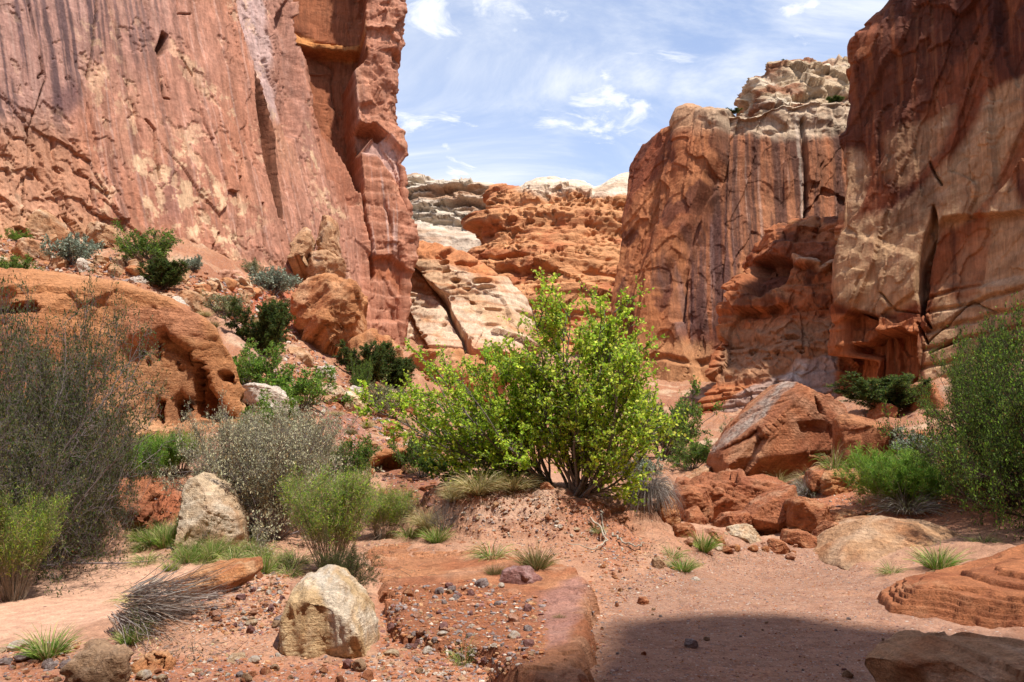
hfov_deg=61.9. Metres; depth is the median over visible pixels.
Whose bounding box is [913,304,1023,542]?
shrub
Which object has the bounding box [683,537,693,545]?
rock
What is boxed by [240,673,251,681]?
stone
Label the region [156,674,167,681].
stone
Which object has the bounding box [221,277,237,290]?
rock
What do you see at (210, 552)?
grass tuft
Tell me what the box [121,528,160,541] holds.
grass tuft
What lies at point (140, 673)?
stone
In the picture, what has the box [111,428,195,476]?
shrub
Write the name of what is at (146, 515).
boulder
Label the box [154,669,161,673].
stone
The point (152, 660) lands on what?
boulder
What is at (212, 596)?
stone
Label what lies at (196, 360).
boulder
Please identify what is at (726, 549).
rock
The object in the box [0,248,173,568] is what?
shrub
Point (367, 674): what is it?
stone
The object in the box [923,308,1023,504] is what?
shrub
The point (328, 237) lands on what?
boulder
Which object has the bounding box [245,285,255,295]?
rock
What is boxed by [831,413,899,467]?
boulder
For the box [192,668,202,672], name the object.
stone
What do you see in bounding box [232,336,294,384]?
shrub
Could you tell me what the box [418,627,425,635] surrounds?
stone
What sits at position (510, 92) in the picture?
sky
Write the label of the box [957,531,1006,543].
grass tuft
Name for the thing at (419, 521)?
grass tuft
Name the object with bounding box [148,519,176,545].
grass tuft
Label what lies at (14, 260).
shrub
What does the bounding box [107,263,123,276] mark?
boulder
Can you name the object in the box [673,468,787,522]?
boulder
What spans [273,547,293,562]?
grass tuft
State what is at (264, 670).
stone
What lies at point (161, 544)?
grass tuft
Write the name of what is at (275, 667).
stone
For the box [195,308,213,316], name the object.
grass tuft
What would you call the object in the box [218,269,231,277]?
rock
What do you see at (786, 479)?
grass tuft
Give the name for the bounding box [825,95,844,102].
juniper
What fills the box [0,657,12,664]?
stone
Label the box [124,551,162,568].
grass tuft
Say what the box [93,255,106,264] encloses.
rock
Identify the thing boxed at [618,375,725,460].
shrub
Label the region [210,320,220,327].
grass tuft
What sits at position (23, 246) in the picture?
boulder
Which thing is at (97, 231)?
boulder
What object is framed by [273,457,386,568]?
shrub
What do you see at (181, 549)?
grass tuft
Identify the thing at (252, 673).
stone
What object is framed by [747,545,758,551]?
rock
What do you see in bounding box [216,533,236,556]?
grass tuft
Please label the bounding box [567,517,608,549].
root
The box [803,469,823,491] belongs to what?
boulder
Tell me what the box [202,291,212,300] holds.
rock
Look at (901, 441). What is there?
shrub
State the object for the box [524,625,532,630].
stone
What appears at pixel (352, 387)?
boulder
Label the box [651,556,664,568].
boulder
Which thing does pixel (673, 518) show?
boulder
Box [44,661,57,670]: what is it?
stone
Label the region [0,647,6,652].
stone
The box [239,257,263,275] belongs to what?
shrub
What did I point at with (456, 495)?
grass tuft
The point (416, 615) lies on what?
stone
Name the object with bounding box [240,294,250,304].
rock
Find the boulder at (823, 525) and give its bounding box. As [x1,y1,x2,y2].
[811,520,838,536]
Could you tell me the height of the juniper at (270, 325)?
1.889 m
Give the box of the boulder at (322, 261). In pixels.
[305,249,346,278]
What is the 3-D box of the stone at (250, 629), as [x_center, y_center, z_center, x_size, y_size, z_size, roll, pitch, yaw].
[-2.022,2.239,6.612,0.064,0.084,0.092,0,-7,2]
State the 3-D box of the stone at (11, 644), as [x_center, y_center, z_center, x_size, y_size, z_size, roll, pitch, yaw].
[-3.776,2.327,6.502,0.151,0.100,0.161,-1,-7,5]
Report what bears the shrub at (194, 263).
on the ground
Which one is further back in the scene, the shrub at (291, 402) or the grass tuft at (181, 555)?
the shrub at (291, 402)
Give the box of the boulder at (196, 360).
[0,268,247,437]
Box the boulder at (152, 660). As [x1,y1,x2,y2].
[131,650,176,673]
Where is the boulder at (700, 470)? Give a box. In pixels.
[686,464,711,477]
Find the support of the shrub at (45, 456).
on the ground
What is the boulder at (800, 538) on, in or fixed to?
on the ground
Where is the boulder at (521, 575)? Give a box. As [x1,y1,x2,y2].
[499,565,542,584]
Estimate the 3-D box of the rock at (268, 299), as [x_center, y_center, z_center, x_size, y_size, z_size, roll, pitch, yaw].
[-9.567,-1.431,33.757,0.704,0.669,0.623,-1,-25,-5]
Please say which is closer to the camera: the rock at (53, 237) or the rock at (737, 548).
the rock at (737, 548)
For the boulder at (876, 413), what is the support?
on the ground
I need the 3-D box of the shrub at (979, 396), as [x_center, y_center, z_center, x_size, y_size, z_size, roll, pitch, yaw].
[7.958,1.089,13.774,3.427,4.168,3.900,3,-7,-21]
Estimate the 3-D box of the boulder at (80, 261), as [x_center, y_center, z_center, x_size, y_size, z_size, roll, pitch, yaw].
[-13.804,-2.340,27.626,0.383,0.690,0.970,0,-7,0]
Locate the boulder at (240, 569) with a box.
[163,556,263,599]
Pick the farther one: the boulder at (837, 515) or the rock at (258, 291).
the rock at (258, 291)
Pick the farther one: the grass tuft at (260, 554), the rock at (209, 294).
the rock at (209, 294)
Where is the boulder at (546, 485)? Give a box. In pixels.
[540,481,553,489]
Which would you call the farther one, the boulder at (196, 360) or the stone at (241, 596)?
the boulder at (196, 360)
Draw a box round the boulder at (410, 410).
[399,398,415,415]
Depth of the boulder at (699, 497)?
15.51 m
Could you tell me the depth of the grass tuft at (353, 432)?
20.60 m
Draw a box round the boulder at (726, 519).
[711,510,752,527]
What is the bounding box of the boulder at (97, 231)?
[85,221,124,248]
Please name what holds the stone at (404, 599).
on the bedrock slab
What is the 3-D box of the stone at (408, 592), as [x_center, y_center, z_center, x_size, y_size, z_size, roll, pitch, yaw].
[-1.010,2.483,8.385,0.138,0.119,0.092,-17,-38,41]
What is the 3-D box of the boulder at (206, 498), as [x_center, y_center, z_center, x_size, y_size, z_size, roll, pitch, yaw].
[-3.934,2.462,11.432,0.834,1.398,1.423,0,-7,0]
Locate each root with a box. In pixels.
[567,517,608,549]
[600,511,605,539]
[611,532,644,546]
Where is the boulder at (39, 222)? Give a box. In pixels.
[21,208,68,240]
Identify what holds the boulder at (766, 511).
on the ground
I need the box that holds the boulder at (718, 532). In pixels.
[703,528,727,541]
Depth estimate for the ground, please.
9.84 m
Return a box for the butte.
[461,181,626,353]
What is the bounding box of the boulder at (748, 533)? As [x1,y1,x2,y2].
[726,523,761,543]
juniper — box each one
[135,255,189,289]
[220,296,296,355]
[332,338,399,382]
[382,355,419,390]
[725,107,742,113]
[823,371,938,411]
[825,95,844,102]
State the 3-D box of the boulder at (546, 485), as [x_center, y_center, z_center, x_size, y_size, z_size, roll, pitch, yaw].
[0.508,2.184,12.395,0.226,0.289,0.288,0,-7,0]
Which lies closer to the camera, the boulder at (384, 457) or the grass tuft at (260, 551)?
the grass tuft at (260, 551)
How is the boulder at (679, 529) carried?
on the ground
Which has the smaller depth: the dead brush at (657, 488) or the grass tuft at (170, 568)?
the grass tuft at (170, 568)
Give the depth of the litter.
10.47 m
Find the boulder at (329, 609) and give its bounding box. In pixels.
[277,564,379,658]
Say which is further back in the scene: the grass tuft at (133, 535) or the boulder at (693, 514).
the boulder at (693, 514)
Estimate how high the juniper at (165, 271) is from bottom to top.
1.098 m
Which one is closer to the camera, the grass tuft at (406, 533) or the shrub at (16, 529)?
the shrub at (16, 529)
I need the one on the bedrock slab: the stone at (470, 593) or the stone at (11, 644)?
the stone at (470, 593)
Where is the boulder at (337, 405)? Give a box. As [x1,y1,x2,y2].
[334,402,342,410]
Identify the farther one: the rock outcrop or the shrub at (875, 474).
the rock outcrop
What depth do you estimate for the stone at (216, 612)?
6.76 m
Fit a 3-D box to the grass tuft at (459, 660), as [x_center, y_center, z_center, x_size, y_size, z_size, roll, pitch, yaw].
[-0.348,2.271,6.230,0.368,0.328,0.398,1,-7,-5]
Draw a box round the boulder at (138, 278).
[129,275,154,285]
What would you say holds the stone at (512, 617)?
on the bedrock slab
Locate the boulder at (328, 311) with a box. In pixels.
[290,273,367,360]
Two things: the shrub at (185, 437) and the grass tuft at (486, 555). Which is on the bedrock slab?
the grass tuft at (486, 555)
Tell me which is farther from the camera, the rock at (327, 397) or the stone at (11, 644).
the rock at (327, 397)
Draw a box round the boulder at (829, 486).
[787,468,865,495]
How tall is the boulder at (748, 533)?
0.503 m
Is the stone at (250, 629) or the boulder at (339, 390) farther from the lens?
the boulder at (339, 390)
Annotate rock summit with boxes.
[734,54,849,117]
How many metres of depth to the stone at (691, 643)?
7.07 m
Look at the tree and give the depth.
12.49 m
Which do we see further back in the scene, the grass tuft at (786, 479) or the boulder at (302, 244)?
the boulder at (302, 244)
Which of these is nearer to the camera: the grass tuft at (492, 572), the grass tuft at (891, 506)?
the grass tuft at (492, 572)
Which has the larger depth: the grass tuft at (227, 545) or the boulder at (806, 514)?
the boulder at (806, 514)
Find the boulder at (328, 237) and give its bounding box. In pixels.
[316,215,341,256]
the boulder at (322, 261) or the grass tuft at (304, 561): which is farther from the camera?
the boulder at (322, 261)
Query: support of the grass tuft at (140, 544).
on the ground
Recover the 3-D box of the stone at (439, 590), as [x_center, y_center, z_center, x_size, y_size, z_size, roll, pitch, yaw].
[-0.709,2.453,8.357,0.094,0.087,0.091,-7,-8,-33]
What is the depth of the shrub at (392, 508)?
12.24 m
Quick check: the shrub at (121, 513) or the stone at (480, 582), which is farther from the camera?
the shrub at (121, 513)
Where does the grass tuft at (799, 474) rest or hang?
on the ground
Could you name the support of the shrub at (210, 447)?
on the ground
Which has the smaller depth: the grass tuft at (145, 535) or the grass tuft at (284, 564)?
the grass tuft at (284, 564)
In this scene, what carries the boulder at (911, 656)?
on the ground
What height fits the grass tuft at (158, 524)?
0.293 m
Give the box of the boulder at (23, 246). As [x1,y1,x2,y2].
[11,237,40,260]
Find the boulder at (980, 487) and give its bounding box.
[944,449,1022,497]
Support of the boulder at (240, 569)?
on the ground
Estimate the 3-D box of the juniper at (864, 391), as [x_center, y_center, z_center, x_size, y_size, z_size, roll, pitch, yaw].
[12.309,1.715,28.080,3.179,1.432,2.942,-6,-9,39]
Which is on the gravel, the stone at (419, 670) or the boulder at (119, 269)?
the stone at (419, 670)
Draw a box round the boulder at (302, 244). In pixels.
[287,227,315,281]
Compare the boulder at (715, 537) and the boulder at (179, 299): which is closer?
the boulder at (715, 537)
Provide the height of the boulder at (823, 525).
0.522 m
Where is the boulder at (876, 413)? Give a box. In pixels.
[867,402,897,419]
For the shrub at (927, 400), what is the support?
on the ground
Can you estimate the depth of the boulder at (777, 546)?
12.91 m
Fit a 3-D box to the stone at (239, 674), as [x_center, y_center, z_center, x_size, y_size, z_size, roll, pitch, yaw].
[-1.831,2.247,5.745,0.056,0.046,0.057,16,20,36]
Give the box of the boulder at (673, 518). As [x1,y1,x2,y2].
[655,496,680,525]
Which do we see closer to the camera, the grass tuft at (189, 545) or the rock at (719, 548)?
the grass tuft at (189, 545)
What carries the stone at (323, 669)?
on the ground
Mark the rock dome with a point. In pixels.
(617, 184)
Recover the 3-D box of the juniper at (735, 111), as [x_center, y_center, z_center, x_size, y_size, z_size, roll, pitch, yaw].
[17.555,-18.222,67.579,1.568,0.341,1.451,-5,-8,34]
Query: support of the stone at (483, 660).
on the bedrock slab
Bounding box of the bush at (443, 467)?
[410,390,511,481]
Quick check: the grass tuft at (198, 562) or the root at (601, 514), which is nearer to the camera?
the grass tuft at (198, 562)
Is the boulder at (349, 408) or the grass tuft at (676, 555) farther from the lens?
the boulder at (349, 408)
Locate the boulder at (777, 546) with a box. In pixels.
[767,538,789,553]
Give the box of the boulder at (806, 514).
[783,496,832,532]
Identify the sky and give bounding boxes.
[396,0,888,186]
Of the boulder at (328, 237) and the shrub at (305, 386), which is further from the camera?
the boulder at (328, 237)
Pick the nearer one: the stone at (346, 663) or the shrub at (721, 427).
the stone at (346, 663)
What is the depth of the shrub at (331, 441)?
13.97 m
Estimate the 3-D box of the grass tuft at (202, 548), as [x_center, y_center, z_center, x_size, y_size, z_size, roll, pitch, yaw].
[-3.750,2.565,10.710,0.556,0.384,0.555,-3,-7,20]
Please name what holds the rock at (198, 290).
on the ground
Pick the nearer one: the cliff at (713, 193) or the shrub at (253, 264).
the shrub at (253, 264)
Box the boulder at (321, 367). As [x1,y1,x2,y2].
[316,365,336,382]
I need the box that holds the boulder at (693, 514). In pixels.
[683,506,706,524]
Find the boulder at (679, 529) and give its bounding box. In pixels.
[672,522,696,541]
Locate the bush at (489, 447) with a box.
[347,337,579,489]
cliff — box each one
[0,0,419,348]
[406,173,493,251]
[407,240,541,364]
[610,101,849,383]
[827,0,1023,388]
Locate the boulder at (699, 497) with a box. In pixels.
[673,485,713,524]
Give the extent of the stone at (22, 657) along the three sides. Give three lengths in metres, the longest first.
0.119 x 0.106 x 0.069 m
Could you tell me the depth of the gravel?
7.34 m
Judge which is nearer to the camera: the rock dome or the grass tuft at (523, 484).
the grass tuft at (523, 484)
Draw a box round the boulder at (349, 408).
[342,391,369,416]
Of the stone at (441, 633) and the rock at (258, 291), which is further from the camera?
the rock at (258, 291)
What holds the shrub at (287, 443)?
on the ground
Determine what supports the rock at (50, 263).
on the ground
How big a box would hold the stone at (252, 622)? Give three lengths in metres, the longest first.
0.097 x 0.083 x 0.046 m
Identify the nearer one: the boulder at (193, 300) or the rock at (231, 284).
the boulder at (193, 300)
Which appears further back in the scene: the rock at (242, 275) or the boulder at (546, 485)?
the rock at (242, 275)
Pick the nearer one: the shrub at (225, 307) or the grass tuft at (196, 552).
the grass tuft at (196, 552)
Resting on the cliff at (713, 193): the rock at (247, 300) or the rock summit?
the rock summit
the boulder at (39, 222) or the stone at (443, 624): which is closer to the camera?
the stone at (443, 624)
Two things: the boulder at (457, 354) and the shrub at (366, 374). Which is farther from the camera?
the boulder at (457, 354)
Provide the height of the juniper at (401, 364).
1.318 m
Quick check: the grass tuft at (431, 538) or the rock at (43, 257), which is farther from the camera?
the rock at (43, 257)
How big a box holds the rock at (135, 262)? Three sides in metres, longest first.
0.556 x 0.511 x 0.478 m
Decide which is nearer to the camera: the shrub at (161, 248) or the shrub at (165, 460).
the shrub at (165, 460)
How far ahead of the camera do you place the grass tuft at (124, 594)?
8.28 m
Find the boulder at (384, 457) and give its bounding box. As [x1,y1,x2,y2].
[366,446,409,474]
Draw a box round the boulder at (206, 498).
[174,472,250,550]
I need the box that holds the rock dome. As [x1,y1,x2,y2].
[521,172,628,194]
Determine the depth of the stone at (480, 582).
8.57 m
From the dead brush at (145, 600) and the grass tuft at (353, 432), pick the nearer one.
the dead brush at (145, 600)
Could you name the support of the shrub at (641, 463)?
on the ground
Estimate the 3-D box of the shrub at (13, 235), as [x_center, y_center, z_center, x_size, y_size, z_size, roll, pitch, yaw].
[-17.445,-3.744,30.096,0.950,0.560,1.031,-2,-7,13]
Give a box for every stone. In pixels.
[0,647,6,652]
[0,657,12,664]
[6,639,30,651]
[14,651,30,660]
[41,658,53,668]
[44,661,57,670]
[53,676,61,681]
[59,660,69,668]
[135,669,148,678]
[140,669,151,680]
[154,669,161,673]
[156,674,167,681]
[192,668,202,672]
[208,592,218,599]
[212,609,222,616]
[227,652,245,661]
[236,593,245,599]
[236,670,243,677]
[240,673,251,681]
[245,619,258,625]
[246,625,254,633]
[248,608,256,615]
[248,655,259,662]
[248,671,255,676]
[256,571,262,578]
[260,667,270,674]
[267,604,273,611]
[270,663,279,670]
[272,620,279,627]
[319,666,327,672]
[335,675,343,681]
[343,659,352,668]
[351,658,365,671]
[362,669,373,681]
[384,649,398,656]
[388,622,394,632]
[401,596,409,601]
[403,588,413,596]
[409,643,417,648]
[413,612,421,618]
[415,667,422,673]
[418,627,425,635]
[423,646,432,654]
[431,636,437,642]
[434,587,443,593]
[436,631,447,635]
[439,621,447,628]
[445,582,452,587]
[447,585,455,591]
[467,590,474,595]
[474,578,488,586]
[480,656,486,663]
[493,502,498,508]
[497,582,504,587]
[507,630,520,638]
[508,613,519,621]
[522,603,531,611]
[523,639,534,646]
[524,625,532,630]
[684,638,697,648]
[842,670,853,677]
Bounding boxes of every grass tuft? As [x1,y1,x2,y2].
[1,621,89,660]
[101,585,139,606]
[107,624,149,645]
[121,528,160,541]
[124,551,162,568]
[124,605,156,637]
[125,549,163,563]
[126,537,152,552]
[127,524,154,538]
[128,524,158,548]
[135,528,172,544]
[137,533,157,545]
[148,515,169,529]
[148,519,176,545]
[148,520,175,548]
[155,559,181,571]
[159,546,206,563]
[170,547,198,561]
[171,536,205,554]
[172,534,194,556]
[183,543,210,560]
[187,555,214,565]
[194,535,233,554]
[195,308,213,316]
[199,535,224,562]
[207,551,253,564]
[208,539,252,563]
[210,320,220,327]
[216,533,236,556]
[232,535,264,553]
[233,541,274,560]
[241,542,280,557]
[243,533,279,558]
[250,516,274,536]
[250,545,282,573]
[270,550,305,570]
[270,556,310,578]
[272,544,315,565]
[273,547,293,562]
[329,410,344,415]
[343,428,357,434]
[360,418,377,427]
[382,496,419,519]
[385,517,424,540]
[402,502,444,529]
[412,523,456,543]
[433,480,469,501]
[438,466,519,495]
[439,633,480,666]
[463,537,518,561]
[476,470,550,491]
[482,560,504,575]
[505,537,562,570]
[589,524,608,533]
[658,542,690,559]
[666,553,703,571]
[681,529,729,552]
[763,470,801,482]
[789,470,819,497]
[792,465,805,485]
[810,439,850,470]
[860,485,956,516]
[872,559,911,574]
[902,541,977,569]
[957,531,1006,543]
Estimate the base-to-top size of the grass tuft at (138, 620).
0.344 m
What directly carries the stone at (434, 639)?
on the bedrock slab
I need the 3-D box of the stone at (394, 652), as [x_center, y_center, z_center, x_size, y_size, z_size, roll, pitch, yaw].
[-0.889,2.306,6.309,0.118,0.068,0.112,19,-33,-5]
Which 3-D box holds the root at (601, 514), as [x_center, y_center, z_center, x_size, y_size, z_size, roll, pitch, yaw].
[1.266,2.545,11.745,0.056,0.363,0.722,0,-7,1]
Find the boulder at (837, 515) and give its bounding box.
[830,508,858,521]
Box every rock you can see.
[39,251,50,260]
[44,234,57,244]
[48,258,52,267]
[52,256,64,267]
[56,259,69,268]
[87,261,94,270]
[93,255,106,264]
[103,262,112,270]
[111,257,126,265]
[125,265,144,275]
[127,259,141,266]
[131,254,142,262]
[180,273,188,283]
[193,288,207,292]
[194,284,210,291]
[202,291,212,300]
[207,280,218,291]
[209,278,222,289]
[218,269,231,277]
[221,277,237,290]
[231,270,243,277]
[233,273,246,282]
[234,276,252,287]
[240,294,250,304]
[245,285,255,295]
[253,287,262,298]
[263,296,277,302]
[323,395,333,404]
[367,441,377,449]
[378,410,387,417]
[386,422,397,429]
[425,485,435,490]
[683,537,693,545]
[714,543,722,550]
[722,545,732,552]
[725,542,734,547]
[734,544,740,551]
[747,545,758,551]
[761,546,768,551]
[785,552,795,559]
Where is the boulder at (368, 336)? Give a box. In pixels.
[347,328,411,388]
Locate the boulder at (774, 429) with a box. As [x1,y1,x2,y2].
[707,381,847,478]
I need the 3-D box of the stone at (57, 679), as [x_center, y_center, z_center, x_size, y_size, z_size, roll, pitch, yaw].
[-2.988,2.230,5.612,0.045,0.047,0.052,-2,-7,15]
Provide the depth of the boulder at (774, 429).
20.20 m
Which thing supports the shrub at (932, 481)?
on the ground
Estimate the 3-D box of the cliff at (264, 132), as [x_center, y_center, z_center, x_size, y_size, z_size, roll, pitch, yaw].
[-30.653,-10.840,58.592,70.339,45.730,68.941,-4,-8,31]
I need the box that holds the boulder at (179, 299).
[172,296,188,305]
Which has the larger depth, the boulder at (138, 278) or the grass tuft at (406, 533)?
the boulder at (138, 278)
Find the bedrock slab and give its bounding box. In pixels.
[365,541,599,681]
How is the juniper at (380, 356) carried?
on the ground
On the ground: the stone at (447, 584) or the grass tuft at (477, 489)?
the grass tuft at (477, 489)
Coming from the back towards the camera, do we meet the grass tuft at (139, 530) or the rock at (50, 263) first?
the rock at (50, 263)
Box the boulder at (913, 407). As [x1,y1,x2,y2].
[902,382,944,411]
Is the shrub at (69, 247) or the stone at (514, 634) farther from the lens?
the shrub at (69, 247)
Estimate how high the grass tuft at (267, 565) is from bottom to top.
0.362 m
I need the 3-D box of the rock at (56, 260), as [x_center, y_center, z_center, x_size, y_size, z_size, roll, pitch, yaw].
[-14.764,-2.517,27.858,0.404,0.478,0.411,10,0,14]
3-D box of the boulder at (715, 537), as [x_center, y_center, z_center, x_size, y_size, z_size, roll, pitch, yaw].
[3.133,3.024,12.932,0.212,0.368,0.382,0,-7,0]
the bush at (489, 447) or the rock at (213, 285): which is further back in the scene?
the rock at (213, 285)
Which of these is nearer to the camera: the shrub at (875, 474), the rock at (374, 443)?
the shrub at (875, 474)
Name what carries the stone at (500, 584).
on the bedrock slab
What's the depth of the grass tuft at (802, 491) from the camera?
17.03 m
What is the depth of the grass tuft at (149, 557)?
10.48 m
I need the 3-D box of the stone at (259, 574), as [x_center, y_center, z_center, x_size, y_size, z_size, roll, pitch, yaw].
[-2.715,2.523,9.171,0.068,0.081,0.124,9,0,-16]
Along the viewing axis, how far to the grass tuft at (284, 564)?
9.76 m
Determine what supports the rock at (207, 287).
on the ground
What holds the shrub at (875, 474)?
on the ground
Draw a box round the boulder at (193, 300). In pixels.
[177,290,206,312]
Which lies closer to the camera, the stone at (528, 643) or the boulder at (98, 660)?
the boulder at (98, 660)
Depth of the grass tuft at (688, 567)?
10.85 m
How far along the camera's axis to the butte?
93.83 m
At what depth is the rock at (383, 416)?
25.80 m
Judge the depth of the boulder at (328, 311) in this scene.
31.85 m
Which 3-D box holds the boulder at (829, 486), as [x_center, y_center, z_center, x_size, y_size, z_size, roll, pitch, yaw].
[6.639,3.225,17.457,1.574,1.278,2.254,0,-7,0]
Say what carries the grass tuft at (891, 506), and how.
on the ground
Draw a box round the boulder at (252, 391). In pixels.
[242,382,297,417]
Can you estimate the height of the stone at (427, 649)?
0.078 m
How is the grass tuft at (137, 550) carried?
on the ground
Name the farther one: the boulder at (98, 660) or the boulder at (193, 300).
the boulder at (193, 300)
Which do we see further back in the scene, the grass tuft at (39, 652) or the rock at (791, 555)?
the rock at (791, 555)
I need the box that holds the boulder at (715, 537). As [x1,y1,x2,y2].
[711,528,725,543]
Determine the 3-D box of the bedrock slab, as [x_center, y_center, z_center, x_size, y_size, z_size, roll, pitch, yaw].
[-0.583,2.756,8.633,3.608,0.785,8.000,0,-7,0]
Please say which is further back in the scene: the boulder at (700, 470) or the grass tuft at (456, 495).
the boulder at (700, 470)
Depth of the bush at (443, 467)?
13.99 m
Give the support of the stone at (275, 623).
on the ground
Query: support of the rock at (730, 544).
on the ground
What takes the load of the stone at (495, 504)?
on the ground
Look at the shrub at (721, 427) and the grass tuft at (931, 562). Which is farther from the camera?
the shrub at (721, 427)
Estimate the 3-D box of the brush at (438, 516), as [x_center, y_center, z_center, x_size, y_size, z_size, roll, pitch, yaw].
[-0.969,2.389,12.074,0.914,0.610,0.873,5,-8,-35]
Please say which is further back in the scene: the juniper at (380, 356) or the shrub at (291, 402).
the juniper at (380, 356)
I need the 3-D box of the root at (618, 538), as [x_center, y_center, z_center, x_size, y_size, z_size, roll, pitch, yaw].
[1.501,2.680,11.513,0.238,0.129,0.693,5,-8,-34]
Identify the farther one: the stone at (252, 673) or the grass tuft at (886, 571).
the grass tuft at (886, 571)
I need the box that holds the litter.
[15,483,1020,672]
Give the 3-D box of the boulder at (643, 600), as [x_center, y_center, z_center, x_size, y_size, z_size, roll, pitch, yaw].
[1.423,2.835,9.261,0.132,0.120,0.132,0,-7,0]
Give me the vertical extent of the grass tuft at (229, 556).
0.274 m
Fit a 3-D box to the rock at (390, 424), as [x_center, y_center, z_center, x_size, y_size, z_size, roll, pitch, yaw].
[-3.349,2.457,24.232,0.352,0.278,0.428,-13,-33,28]
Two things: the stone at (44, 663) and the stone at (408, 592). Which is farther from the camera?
the stone at (408, 592)
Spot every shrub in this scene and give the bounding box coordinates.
[0,227,33,241]
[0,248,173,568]
[0,252,44,270]
[0,275,216,596]
[0,360,132,523]
[0,478,76,601]
[39,232,104,264]
[56,410,158,556]
[100,439,155,476]
[110,218,183,261]
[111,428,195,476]
[152,400,293,522]
[154,429,213,475]
[161,386,381,556]
[184,254,202,270]
[202,289,253,316]
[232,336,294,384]
[235,390,358,493]
[238,388,308,434]
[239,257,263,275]
[247,264,303,295]
[249,356,357,409]
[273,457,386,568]
[307,432,381,485]
[310,525,385,588]
[346,351,372,389]
[356,480,422,539]
[366,376,419,412]
[385,424,457,478]
[615,452,663,477]
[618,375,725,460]
[655,432,712,470]
[718,413,734,432]
[830,440,953,506]
[872,287,1023,530]
[888,426,957,459]
[888,455,961,503]
[901,337,1004,434]
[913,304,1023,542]
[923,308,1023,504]
[964,312,1015,368]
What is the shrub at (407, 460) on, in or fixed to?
on the ground
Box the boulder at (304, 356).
[287,347,313,366]
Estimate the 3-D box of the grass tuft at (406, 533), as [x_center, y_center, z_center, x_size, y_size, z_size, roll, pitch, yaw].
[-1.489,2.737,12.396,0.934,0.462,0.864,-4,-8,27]
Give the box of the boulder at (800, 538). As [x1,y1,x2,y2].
[780,529,816,548]
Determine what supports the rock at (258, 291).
on the ground
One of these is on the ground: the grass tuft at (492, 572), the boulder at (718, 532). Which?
the boulder at (718, 532)
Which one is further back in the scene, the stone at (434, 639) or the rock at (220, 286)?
the rock at (220, 286)
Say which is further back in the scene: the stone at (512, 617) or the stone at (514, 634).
the stone at (512, 617)
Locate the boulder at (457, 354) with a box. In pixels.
[408,348,508,404]
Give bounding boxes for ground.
[0,234,1023,681]
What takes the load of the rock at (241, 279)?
on the ground
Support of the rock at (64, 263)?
on the ground
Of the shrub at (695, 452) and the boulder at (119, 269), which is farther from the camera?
the boulder at (119, 269)
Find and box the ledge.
[876,544,1023,628]
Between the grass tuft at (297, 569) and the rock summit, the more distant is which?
the rock summit
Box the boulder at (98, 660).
[59,638,133,681]
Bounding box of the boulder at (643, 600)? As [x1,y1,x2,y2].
[637,596,648,604]
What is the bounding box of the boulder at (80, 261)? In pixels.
[76,257,92,271]
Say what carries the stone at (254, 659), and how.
on the ground
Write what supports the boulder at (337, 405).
on the ground
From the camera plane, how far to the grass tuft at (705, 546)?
12.35 m
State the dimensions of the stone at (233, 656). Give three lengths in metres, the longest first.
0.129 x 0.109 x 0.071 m
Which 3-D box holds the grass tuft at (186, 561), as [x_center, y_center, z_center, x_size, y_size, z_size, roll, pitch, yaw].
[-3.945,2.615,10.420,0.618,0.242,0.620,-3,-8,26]
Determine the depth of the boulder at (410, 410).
27.93 m
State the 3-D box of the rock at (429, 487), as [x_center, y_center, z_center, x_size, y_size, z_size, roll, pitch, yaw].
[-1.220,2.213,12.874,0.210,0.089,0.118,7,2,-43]
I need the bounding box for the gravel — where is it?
[0,238,990,681]
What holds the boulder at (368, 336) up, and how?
on the ground
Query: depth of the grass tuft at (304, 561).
10.19 m
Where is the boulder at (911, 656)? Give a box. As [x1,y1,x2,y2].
[865,630,1023,681]
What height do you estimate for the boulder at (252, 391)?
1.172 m
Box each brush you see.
[107,543,252,650]
[413,489,473,530]
[621,463,686,521]
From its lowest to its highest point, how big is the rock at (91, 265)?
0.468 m
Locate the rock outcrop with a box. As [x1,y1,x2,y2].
[697,215,864,413]
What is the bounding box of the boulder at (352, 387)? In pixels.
[348,385,362,396]
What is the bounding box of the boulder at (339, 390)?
[322,383,344,402]
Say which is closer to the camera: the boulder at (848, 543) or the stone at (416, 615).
the stone at (416, 615)
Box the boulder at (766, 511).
[743,484,797,533]
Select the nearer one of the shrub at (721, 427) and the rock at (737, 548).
the rock at (737, 548)
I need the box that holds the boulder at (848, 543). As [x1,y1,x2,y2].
[813,515,961,569]
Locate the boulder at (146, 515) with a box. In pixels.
[109,474,175,532]
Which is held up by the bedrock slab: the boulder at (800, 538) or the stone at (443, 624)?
the stone at (443, 624)
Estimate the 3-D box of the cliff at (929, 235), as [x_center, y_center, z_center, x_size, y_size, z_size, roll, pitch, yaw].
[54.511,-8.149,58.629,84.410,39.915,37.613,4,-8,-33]
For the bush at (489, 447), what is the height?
2.761 m
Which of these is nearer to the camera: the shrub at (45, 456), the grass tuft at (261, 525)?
the shrub at (45, 456)
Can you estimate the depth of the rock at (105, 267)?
27.96 m
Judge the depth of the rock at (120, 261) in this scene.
28.57 m
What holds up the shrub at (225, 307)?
on the ground
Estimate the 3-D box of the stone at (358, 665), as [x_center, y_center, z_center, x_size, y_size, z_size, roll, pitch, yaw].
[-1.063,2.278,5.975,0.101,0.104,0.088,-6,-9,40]
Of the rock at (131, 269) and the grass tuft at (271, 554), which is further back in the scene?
the rock at (131, 269)
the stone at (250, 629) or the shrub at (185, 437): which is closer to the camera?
the stone at (250, 629)
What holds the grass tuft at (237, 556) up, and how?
on the ground
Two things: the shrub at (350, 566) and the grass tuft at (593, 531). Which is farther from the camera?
the grass tuft at (593, 531)
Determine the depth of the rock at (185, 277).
28.70 m

